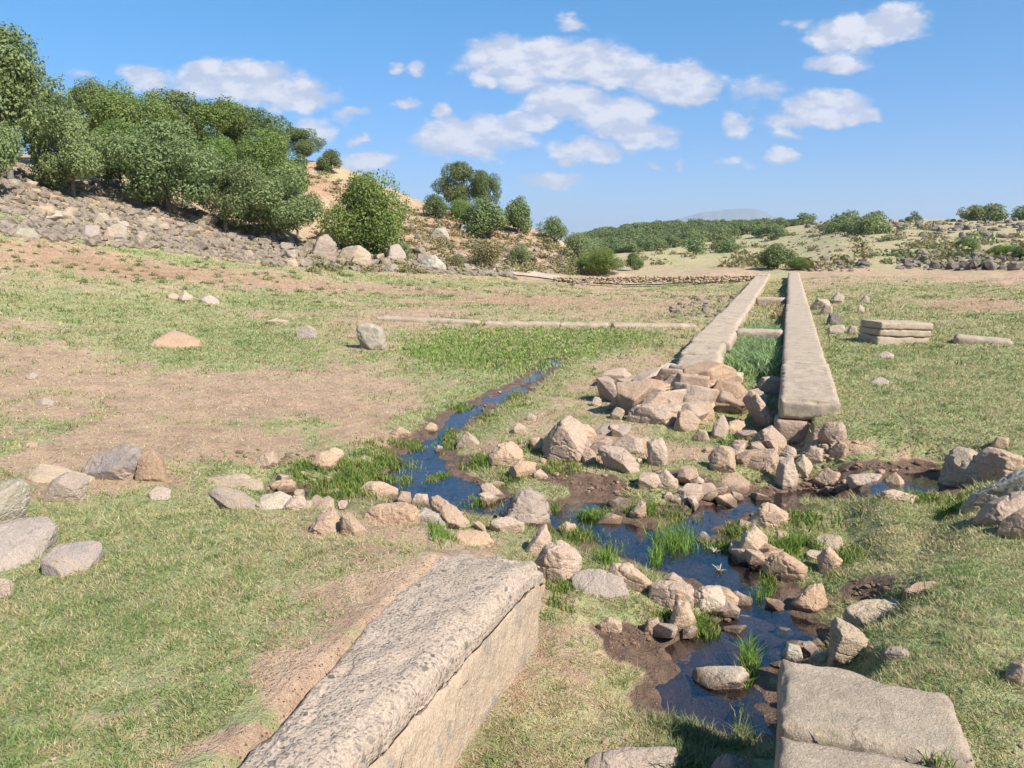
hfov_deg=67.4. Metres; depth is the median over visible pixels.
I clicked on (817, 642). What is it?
loose stone
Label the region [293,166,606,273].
hillside tussocks
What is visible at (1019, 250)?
bush
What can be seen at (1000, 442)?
rock
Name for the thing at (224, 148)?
oak tree
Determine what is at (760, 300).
cross wall
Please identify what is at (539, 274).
dirt track
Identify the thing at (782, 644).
loose stone
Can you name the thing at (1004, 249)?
bush
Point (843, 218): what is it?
hill shrub
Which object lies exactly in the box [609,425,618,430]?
loose stone
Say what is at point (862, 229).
hill shrub
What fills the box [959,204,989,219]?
hill shrub
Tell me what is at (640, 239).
hill shrub
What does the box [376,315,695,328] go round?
kerb wall
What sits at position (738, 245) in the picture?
hill shrub
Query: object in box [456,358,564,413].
stream
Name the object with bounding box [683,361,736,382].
loose stone
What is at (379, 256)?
field stone
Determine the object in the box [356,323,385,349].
rock
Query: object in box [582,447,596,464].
rock
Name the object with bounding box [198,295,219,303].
rock
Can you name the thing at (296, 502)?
rock
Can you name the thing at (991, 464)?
rock
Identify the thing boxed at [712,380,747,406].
loose stone
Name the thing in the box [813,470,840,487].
rock
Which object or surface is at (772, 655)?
rock
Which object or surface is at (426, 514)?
rock
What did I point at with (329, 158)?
oak
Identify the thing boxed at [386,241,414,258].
bush
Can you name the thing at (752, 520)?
loose stone
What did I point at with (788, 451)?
rock
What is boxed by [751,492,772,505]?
loose stone
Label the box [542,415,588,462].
rock
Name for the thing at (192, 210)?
field stone
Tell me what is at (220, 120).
oak tree
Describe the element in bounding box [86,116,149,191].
oak tree
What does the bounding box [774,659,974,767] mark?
channel wall
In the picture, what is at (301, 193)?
oak tree
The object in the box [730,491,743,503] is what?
loose stone
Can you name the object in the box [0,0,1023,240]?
sky
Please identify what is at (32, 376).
rock
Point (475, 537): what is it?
rock
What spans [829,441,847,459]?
rock
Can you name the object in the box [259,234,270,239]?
field stone
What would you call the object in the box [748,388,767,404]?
loose stone
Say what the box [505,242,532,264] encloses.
bush
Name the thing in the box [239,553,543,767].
channel wall
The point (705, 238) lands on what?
hill shrub
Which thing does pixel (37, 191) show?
field stone
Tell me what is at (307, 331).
rock
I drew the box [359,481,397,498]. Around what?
rock
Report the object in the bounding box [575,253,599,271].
bush
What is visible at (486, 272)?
field stone
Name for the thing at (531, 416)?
rock
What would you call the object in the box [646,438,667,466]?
rock
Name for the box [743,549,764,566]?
loose stone
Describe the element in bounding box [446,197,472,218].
bush
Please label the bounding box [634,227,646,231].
hill shrub
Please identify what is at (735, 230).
hill shrub
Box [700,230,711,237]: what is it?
hill shrub
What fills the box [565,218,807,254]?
hill scrub
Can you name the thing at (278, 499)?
rock
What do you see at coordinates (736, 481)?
rock
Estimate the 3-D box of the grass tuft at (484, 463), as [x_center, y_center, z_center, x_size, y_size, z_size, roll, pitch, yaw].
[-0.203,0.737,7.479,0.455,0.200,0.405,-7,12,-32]
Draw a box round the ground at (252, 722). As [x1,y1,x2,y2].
[0,154,1023,767]
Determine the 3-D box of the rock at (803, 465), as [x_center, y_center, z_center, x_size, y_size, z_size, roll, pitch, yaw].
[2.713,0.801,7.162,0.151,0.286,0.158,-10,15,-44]
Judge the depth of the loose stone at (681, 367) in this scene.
10.10 m
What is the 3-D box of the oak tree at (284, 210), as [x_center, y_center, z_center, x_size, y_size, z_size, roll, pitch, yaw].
[-11.379,-8.390,35.986,4.630,4.050,4.617,5,12,25]
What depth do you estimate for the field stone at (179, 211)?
34.25 m
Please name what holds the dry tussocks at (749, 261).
on the ground at (252, 722)
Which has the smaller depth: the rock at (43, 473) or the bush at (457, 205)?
the rock at (43, 473)
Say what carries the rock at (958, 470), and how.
on the ground at (252, 722)
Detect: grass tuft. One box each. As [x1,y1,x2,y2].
[424,516,452,549]
[432,470,452,479]
[469,446,497,472]
[472,489,491,505]
[548,498,562,513]
[570,505,618,522]
[590,543,617,563]
[636,515,714,560]
[645,537,668,570]
[672,597,714,643]
[718,431,735,445]
[731,630,770,685]
[747,580,777,605]
[763,527,806,557]
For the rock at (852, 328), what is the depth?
14.27 m
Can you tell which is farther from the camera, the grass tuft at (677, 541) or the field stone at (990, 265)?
the field stone at (990, 265)
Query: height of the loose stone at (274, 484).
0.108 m
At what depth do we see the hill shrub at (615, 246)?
129.48 m
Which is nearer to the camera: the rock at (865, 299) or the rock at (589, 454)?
the rock at (589, 454)
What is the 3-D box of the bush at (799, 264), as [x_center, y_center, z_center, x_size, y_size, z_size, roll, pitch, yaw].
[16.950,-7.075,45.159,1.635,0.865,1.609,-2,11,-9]
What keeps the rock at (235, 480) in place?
on the ground at (252, 722)
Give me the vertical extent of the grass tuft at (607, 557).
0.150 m
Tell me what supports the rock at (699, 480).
on the ground at (252, 722)
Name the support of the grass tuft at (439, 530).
on the ground at (252, 722)
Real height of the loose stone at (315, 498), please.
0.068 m
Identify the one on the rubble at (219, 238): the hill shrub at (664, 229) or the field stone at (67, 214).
the field stone at (67, 214)
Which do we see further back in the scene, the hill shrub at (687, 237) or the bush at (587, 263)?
the hill shrub at (687, 237)
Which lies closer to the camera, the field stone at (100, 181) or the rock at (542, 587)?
the rock at (542, 587)
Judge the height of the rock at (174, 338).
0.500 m
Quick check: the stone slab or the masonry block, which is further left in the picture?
the masonry block
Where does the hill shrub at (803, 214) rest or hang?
on the ground at (252, 722)
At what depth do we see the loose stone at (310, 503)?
5.36 m
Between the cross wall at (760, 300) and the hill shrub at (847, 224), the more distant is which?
the hill shrub at (847, 224)
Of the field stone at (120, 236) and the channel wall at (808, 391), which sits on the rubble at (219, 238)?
the field stone at (120, 236)
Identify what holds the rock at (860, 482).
on the ground at (252, 722)
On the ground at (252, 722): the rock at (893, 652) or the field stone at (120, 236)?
the rock at (893, 652)
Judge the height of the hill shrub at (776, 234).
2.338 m
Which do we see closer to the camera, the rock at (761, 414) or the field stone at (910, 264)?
the rock at (761, 414)
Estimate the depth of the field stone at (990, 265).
41.02 m
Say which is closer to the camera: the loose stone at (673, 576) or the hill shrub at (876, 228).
the loose stone at (673, 576)
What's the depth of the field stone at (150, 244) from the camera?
28.34 m
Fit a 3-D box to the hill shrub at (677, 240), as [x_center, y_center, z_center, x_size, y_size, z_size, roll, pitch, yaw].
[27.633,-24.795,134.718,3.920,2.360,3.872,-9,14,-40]
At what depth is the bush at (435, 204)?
50.34 m
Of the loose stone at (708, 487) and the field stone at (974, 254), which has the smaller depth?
the loose stone at (708, 487)
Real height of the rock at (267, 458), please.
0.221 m
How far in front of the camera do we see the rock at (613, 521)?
6.10 m
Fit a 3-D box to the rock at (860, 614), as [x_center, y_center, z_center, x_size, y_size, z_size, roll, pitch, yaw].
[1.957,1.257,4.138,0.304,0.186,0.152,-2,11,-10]
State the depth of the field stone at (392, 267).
35.97 m
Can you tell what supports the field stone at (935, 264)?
on the ground at (252, 722)
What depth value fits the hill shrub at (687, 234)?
143.53 m
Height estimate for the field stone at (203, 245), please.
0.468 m
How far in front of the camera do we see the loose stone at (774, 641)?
4.35 m
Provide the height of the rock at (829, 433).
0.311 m
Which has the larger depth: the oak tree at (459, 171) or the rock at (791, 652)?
the oak tree at (459, 171)
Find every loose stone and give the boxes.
[269,479,290,489]
[276,474,290,479]
[276,479,297,493]
[293,489,304,496]
[306,500,312,507]
[311,494,321,504]
[312,496,333,508]
[338,500,347,509]
[474,521,486,531]
[479,492,499,504]
[479,497,495,513]
[546,502,552,513]
[549,512,554,523]
[582,424,596,436]
[590,439,611,453]
[596,376,616,401]
[599,368,631,382]
[599,525,611,538]
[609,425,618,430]
[612,428,622,436]
[615,380,653,413]
[616,378,632,381]
[632,366,663,380]
[634,457,643,463]
[638,472,660,489]
[640,389,686,403]
[641,437,649,447]
[646,376,670,387]
[649,385,669,395]
[654,368,682,380]
[654,623,677,637]
[659,363,675,367]
[661,572,686,583]
[663,374,678,388]
[663,492,673,499]
[669,365,686,369]
[670,498,680,504]
[672,594,683,608]
[673,382,718,403]
[676,465,698,483]
[677,488,703,504]
[678,373,709,387]
[681,401,709,419]
[682,624,696,638]
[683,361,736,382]
[683,483,701,491]
[687,495,699,511]
[692,607,701,616]
[698,483,715,494]
[700,418,708,423]
[702,491,717,500]
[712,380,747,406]
[713,598,740,618]
[715,390,747,413]
[715,486,727,495]
[715,493,738,515]
[715,505,726,512]
[721,587,738,605]
[722,625,746,640]
[728,440,747,448]
[728,541,739,553]
[730,443,744,454]
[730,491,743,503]
[731,547,746,562]
[735,429,756,440]
[735,449,762,465]
[736,372,743,382]
[739,519,750,526]
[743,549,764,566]
[747,514,755,524]
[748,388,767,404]
[749,443,764,449]
[750,441,764,447]
[750,580,762,589]
[750,632,774,651]
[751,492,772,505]
[758,543,779,552]
[762,439,778,449]
[762,466,774,474]
[763,549,783,560]
[763,637,784,653]
[764,597,786,614]
[769,661,780,668]
[773,639,797,648]
[776,530,788,539]
[785,640,803,650]
[802,641,817,656]
[806,549,821,559]
[812,638,825,646]
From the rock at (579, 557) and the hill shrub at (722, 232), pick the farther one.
the hill shrub at (722, 232)
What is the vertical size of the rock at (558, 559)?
0.336 m
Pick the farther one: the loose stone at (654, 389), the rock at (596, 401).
the rock at (596, 401)
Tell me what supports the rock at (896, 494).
on the ground at (252, 722)
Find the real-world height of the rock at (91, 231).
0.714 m
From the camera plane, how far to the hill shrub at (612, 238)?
136.48 m
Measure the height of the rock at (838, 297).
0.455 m
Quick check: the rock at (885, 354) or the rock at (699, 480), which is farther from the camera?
the rock at (885, 354)
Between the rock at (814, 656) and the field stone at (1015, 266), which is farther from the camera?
the field stone at (1015, 266)
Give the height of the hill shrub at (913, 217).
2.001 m
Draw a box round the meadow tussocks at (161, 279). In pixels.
[0,239,589,297]
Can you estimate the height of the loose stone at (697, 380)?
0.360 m
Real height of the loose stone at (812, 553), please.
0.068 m
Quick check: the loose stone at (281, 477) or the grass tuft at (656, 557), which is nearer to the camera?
the grass tuft at (656, 557)
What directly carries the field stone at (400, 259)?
on the rubble at (219, 238)
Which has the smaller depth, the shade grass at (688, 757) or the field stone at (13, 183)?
the shade grass at (688, 757)
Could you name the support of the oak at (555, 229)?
on the ground at (252, 722)
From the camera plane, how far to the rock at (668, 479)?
6.75 m
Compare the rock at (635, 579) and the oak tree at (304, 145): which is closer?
the rock at (635, 579)
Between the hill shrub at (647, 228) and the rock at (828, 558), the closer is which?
the rock at (828, 558)
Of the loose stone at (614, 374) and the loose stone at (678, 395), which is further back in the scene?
the loose stone at (614, 374)
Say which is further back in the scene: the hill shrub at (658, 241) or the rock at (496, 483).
the hill shrub at (658, 241)
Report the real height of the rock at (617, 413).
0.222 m
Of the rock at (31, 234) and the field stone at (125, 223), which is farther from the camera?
the field stone at (125, 223)
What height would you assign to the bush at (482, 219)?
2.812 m
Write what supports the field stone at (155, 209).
on the rubble at (219, 238)
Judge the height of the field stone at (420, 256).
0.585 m
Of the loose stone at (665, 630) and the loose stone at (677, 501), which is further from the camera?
the loose stone at (677, 501)
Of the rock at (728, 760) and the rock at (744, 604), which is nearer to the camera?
the rock at (728, 760)
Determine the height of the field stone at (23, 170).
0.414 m
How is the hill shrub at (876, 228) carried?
on the ground at (252, 722)
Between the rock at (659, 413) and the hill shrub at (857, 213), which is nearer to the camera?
the rock at (659, 413)
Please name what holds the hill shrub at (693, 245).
on the ground at (252, 722)
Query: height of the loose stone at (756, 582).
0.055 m
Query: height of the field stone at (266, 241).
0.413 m
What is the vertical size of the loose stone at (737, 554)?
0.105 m
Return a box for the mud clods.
[200,446,935,648]
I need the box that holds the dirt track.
[445,260,737,283]
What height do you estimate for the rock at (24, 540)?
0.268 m
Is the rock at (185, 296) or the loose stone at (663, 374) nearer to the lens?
the loose stone at (663, 374)
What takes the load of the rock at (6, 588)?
on the ground at (252, 722)
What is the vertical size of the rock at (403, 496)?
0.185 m
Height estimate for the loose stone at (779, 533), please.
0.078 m
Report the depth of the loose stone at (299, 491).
6.58 m
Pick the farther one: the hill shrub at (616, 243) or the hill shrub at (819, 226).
the hill shrub at (616, 243)
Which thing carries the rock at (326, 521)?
on the ground at (252, 722)
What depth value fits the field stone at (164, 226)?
31.14 m
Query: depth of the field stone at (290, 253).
32.83 m
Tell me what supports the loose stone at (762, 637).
on the ground at (252, 722)
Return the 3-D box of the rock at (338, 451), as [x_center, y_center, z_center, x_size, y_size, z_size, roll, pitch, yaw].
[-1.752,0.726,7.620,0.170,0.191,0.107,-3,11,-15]
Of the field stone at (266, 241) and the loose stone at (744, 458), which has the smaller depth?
the loose stone at (744, 458)
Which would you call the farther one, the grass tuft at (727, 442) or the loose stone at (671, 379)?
the loose stone at (671, 379)
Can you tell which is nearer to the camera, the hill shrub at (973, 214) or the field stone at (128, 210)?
the field stone at (128, 210)
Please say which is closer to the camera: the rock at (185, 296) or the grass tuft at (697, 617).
the grass tuft at (697, 617)
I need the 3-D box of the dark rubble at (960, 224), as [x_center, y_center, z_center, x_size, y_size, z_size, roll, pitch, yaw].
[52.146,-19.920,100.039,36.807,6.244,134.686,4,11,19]
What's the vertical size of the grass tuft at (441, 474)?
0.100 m
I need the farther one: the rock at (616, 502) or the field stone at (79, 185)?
the field stone at (79, 185)
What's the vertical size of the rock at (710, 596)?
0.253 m
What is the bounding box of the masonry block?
[858,319,932,344]
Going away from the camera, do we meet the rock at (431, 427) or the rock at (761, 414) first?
the rock at (761, 414)
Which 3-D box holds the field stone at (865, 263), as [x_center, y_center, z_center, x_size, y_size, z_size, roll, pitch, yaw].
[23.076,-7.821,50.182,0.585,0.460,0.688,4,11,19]
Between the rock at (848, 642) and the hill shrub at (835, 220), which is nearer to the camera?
the rock at (848, 642)
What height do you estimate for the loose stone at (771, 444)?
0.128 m
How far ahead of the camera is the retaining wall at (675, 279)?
37.77 m
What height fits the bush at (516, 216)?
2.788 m
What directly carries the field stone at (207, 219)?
on the rubble at (219, 238)
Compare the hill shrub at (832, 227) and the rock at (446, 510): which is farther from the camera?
the hill shrub at (832, 227)
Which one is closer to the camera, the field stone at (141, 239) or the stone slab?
the stone slab
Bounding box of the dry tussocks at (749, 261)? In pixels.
[635,219,1023,268]
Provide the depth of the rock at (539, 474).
6.94 m
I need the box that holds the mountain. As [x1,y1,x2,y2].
[677,208,778,221]
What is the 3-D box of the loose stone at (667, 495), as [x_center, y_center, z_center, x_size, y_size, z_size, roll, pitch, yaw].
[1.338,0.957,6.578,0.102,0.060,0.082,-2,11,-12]
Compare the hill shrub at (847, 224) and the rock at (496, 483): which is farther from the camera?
the hill shrub at (847, 224)
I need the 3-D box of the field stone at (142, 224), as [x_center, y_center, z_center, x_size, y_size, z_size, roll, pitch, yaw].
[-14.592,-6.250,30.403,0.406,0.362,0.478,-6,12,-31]
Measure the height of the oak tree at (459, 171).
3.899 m
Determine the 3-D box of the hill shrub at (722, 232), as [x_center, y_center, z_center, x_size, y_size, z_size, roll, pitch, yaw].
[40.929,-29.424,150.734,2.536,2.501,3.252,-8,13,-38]
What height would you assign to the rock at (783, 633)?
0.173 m
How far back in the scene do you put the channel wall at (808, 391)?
9.33 m
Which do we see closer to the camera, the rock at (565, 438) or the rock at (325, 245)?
the rock at (565, 438)
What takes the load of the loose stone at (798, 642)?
in the stream
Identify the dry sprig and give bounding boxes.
[712,564,724,572]
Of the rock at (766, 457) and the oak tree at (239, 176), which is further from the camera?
the oak tree at (239, 176)
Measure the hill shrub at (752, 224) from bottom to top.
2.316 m
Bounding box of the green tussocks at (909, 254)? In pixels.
[636,222,1005,264]
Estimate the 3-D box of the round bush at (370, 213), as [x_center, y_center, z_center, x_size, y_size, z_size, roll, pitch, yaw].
[-7.415,-8.644,39.390,4.646,4.627,4.720,-10,14,-43]
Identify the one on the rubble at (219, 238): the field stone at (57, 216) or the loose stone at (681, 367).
the field stone at (57, 216)
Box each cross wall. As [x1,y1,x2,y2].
[736,328,783,342]
[756,297,785,306]
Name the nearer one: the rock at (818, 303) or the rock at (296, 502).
the rock at (296, 502)
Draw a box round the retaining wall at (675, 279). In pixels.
[553,275,768,283]
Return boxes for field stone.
[1,179,23,188]
[17,167,31,174]
[27,180,39,186]
[30,208,47,218]
[31,177,48,186]
[31,188,40,193]
[46,210,62,220]
[49,225,66,235]
[61,210,74,218]
[65,207,78,211]
[75,180,85,189]
[94,180,106,185]
[94,183,105,189]
[110,217,119,221]
[113,221,128,226]
[114,235,126,239]
[119,206,135,214]
[130,233,151,246]
[138,222,147,227]
[140,216,159,227]
[146,207,159,212]
[146,240,159,247]
[160,203,175,211]
[160,223,169,229]
[167,228,179,235]
[172,209,182,214]
[174,221,186,227]
[181,227,199,236]
[186,208,195,213]
[194,241,209,249]
[200,214,218,223]
[233,239,246,244]
[237,228,246,233]
[240,250,253,257]
[258,238,270,244]
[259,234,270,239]
[268,252,279,258]
[280,242,293,249]
[283,258,297,266]
[284,250,296,258]
[296,259,304,265]
[374,253,383,259]
[380,257,391,265]
[385,264,398,271]
[395,258,407,264]
[412,247,425,253]
[416,253,427,261]
[460,263,471,269]
[478,270,488,275]
[820,254,829,260]
[861,261,869,266]
[904,262,912,267]
[929,261,941,268]
[945,262,958,268]
[958,260,971,269]
[970,252,980,257]
[970,261,980,268]
[981,258,994,268]
[985,262,997,269]
[993,255,1005,264]
[1007,262,1023,270]
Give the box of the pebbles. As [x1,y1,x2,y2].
[2,279,1023,767]
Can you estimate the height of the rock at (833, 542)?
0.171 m
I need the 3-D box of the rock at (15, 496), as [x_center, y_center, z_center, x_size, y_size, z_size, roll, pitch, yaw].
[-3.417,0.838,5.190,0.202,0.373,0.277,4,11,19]
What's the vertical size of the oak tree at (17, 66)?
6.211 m
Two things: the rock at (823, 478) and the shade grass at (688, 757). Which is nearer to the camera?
the shade grass at (688, 757)
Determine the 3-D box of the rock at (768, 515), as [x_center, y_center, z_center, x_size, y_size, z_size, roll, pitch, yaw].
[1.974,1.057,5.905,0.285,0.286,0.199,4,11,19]
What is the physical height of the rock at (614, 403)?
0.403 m
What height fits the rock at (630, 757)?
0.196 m
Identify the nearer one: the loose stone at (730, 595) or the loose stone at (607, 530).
the loose stone at (730, 595)
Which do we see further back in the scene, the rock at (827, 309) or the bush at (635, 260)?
the bush at (635, 260)
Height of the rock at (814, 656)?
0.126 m
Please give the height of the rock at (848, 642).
0.266 m
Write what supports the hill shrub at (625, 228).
on the ground at (252, 722)
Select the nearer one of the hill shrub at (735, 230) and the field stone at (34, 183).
the field stone at (34, 183)
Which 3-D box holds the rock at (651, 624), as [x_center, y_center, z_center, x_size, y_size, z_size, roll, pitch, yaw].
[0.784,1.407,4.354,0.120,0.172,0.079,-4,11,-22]
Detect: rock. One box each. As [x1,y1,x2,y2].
[0,478,30,523]
[0,516,58,570]
[0,578,13,599]
[14,227,39,241]
[23,441,37,446]
[25,463,96,482]
[26,372,37,379]
[36,397,54,405]
[37,205,55,215]
[40,540,104,576]
[42,472,89,502]
[81,225,101,239]
[81,445,141,479]
[94,213,111,224]
[103,227,114,238]
[109,223,128,239]
[135,447,168,481]
[148,486,171,499]
[150,330,201,347]
[166,293,178,298]
[178,290,193,301]
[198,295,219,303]
[206,473,264,490]
[208,486,256,509]
[255,450,277,466]
[255,491,291,508]
[265,318,287,323]
[282,494,306,510]
[295,325,316,337]
[308,505,339,534]
[311,234,336,262]
[311,450,338,469]
[329,447,343,458]
[338,245,371,267]
[339,512,366,535]
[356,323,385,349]
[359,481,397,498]
[364,502,420,524]
[386,244,405,260]
[390,426,410,436]
[395,491,411,503]
[412,493,429,506]
[418,255,445,269]
[420,507,445,531]
[423,422,437,431]
[429,228,449,239]
[429,495,469,528]
[434,445,442,456]
[451,529,493,552]
[455,431,479,449]
[459,224,469,234]
[480,482,504,501]
[487,441,523,466]
[488,481,505,487]
[489,516,524,532]
[502,486,550,526]
[509,460,536,478]
[510,423,525,433]
[525,413,536,420]
[525,524,551,554]
[529,437,543,451]
[532,469,547,478]
[535,540,578,580]
[540,578,545,591]
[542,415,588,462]
[558,521,576,534]
[570,568,629,597]
[576,550,581,570]
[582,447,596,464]
[586,746,679,767]
[591,396,601,405]
[594,513,622,532]
[595,423,631,435]
[597,617,621,632]
[598,445,638,473]
[607,395,619,409]
[607,497,635,506]
[609,562,652,592]
[610,407,624,419]
[612,434,644,453]
[626,403,683,425]
[628,501,645,518]
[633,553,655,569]
[642,617,659,636]
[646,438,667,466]
[648,580,693,608]
[656,469,677,488]
[669,599,697,631]
[673,410,700,431]
[673,492,680,497]
[689,666,748,693]
[693,429,708,441]
[693,585,725,617]
[694,531,710,547]
[695,477,703,483]
[702,401,713,420]
[708,445,735,472]
[710,753,750,767]
[712,414,728,439]
[713,407,728,412]
[719,472,750,492]
[728,419,745,436]
[733,591,752,616]
[735,614,774,632]
[739,524,767,553]
[742,390,773,428]
[747,448,778,472]
[748,425,787,447]
[753,502,788,528]
[757,375,779,393]
[760,552,807,581]
[760,647,783,666]
[771,626,793,639]
[774,456,798,490]
[780,445,796,457]
[781,643,802,663]
[791,583,827,613]
[794,454,812,478]
[804,446,822,464]
[808,534,842,549]
[808,650,827,666]
[810,298,830,309]
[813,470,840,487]
[817,547,842,573]
[818,422,846,444]
[820,304,832,313]
[826,313,841,324]
[827,325,845,333]
[828,617,868,666]
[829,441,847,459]
[830,293,844,303]
[843,598,898,629]
[846,325,857,333]
[847,473,881,491]
[857,305,864,313]
[860,296,869,302]
[871,376,888,384]
[878,351,893,357]
[880,489,918,502]
[880,646,908,662]
[884,472,904,490]
[902,581,937,601]
[936,446,980,490]
[959,468,1023,513]
[970,491,1023,525]
[971,447,1023,483]
[990,437,1009,448]
[996,507,1023,539]
[1004,657,1023,686]
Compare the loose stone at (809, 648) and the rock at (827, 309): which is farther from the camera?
the rock at (827, 309)
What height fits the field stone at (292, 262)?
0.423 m
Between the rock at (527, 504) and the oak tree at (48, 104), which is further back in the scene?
the oak tree at (48, 104)
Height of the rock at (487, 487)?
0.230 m
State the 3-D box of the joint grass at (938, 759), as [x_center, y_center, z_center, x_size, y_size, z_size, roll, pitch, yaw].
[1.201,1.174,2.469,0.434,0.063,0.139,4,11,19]
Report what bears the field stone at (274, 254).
on the rubble at (219, 238)
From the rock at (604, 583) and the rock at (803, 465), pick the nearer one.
the rock at (604, 583)
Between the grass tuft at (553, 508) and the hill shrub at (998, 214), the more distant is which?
the hill shrub at (998, 214)
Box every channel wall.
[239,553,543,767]
[676,273,770,365]
[774,272,840,444]
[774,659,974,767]
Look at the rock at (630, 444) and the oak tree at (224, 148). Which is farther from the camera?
the oak tree at (224, 148)
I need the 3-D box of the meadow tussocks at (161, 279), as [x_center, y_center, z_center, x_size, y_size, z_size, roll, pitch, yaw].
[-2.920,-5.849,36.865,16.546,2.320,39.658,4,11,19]
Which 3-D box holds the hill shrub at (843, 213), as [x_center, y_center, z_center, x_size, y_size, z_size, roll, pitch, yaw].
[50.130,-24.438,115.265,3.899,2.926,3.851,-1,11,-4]
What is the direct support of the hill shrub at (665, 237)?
on the ground at (252, 722)
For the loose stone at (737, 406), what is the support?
on the ground at (252, 722)
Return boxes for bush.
[316,169,413,255]
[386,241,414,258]
[422,193,449,217]
[444,253,465,265]
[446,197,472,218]
[459,197,507,237]
[465,243,504,265]
[502,195,532,232]
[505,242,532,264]
[562,232,593,259]
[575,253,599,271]
[582,248,626,273]
[624,252,644,269]
[756,242,799,268]
[787,257,813,269]
[950,236,982,253]
[985,243,1017,255]
[1010,244,1023,256]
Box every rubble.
[0,163,756,316]
[780,218,1023,270]
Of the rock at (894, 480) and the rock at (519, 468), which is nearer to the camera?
the rock at (894, 480)
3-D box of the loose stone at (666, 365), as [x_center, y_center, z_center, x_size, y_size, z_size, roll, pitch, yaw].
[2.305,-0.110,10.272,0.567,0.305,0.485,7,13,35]
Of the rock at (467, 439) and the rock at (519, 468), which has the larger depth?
the rock at (467, 439)
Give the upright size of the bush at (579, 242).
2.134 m
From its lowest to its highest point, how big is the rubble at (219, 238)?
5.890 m
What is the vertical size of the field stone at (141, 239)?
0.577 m
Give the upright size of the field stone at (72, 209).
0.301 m
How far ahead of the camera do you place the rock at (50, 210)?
27.26 m
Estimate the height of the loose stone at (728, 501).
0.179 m
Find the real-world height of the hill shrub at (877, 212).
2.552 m
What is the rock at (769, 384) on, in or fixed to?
on the ground at (252, 722)
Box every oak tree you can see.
[0,19,74,179]
[0,85,24,176]
[10,75,76,152]
[20,107,110,197]
[67,75,119,139]
[80,79,180,154]
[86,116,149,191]
[94,116,226,213]
[140,86,209,150]
[177,94,249,150]
[177,158,267,231]
[178,133,239,192]
[214,161,324,241]
[217,123,291,192]
[224,103,293,154]
[234,138,310,199]
[284,127,327,160]
[284,175,320,237]
[430,159,488,205]
[469,170,501,205]
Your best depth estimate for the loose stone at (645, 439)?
7.92 m
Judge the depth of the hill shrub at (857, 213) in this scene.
119.70 m
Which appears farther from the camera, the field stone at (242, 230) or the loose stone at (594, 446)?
the field stone at (242, 230)
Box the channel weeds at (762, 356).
[723,319,783,382]
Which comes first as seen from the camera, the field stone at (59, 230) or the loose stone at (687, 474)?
the loose stone at (687, 474)
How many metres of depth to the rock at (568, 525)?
5.83 m
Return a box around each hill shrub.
[597,241,608,247]
[604,237,620,246]
[607,240,624,250]
[610,243,624,252]
[618,225,633,230]
[620,243,638,251]
[622,238,635,243]
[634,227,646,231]
[634,238,652,244]
[636,236,654,239]
[639,240,656,250]
[644,226,657,230]
[651,225,666,230]
[654,239,664,249]
[657,236,679,247]
[660,234,676,246]
[676,231,689,238]
[680,231,695,238]
[681,238,710,254]
[684,235,699,242]
[692,230,708,241]
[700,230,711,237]
[709,233,734,243]
[710,240,721,249]
[714,229,731,235]
[715,238,738,252]
[716,228,728,238]
[719,237,741,249]
[726,228,738,236]
[734,223,750,234]
[742,223,759,232]
[750,223,769,237]
[761,223,787,232]
[766,228,785,239]
[796,212,817,221]
[800,215,815,223]
[813,224,824,230]
[818,221,843,232]
[827,218,840,223]
[831,211,855,220]
[835,210,859,218]
[837,219,854,231]
[838,215,850,221]
[848,216,880,234]
[861,218,885,234]
[864,210,889,223]
[870,214,892,231]
[905,211,923,221]
[956,205,985,220]
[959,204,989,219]
[980,203,1008,220]
[982,203,1007,219]
[1009,205,1023,219]
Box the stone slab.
[953,333,1012,344]
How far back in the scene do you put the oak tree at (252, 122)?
47.76 m
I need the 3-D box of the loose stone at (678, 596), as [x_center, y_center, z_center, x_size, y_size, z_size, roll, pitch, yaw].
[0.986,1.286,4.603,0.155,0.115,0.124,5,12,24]
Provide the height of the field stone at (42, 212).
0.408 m
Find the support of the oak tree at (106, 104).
on the ground at (252, 722)
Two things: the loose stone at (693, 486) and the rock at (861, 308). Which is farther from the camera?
the rock at (861, 308)
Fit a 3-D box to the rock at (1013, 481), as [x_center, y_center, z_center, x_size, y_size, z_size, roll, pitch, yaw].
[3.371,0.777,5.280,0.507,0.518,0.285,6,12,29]
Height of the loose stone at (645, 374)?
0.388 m
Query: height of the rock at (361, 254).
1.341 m
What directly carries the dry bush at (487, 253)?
on the ground at (252, 722)
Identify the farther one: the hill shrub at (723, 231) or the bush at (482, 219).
the hill shrub at (723, 231)
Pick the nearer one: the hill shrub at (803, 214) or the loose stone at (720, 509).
the loose stone at (720, 509)
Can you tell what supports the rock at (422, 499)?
on the ground at (252, 722)
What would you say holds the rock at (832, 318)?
on the ground at (252, 722)
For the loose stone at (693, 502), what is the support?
in the stream
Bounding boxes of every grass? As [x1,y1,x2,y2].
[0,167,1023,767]
[271,387,980,689]
[353,314,680,383]
[613,700,773,767]
[815,727,958,767]
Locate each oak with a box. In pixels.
[316,149,342,171]
[535,216,568,240]
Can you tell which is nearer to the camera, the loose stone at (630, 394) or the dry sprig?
the dry sprig
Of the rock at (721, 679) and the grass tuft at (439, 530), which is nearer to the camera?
the rock at (721, 679)
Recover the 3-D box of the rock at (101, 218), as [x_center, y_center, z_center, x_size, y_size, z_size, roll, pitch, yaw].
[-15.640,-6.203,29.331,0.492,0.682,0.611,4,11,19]
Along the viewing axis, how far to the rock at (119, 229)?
28.38 m
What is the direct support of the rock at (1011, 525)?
on the ground at (252, 722)

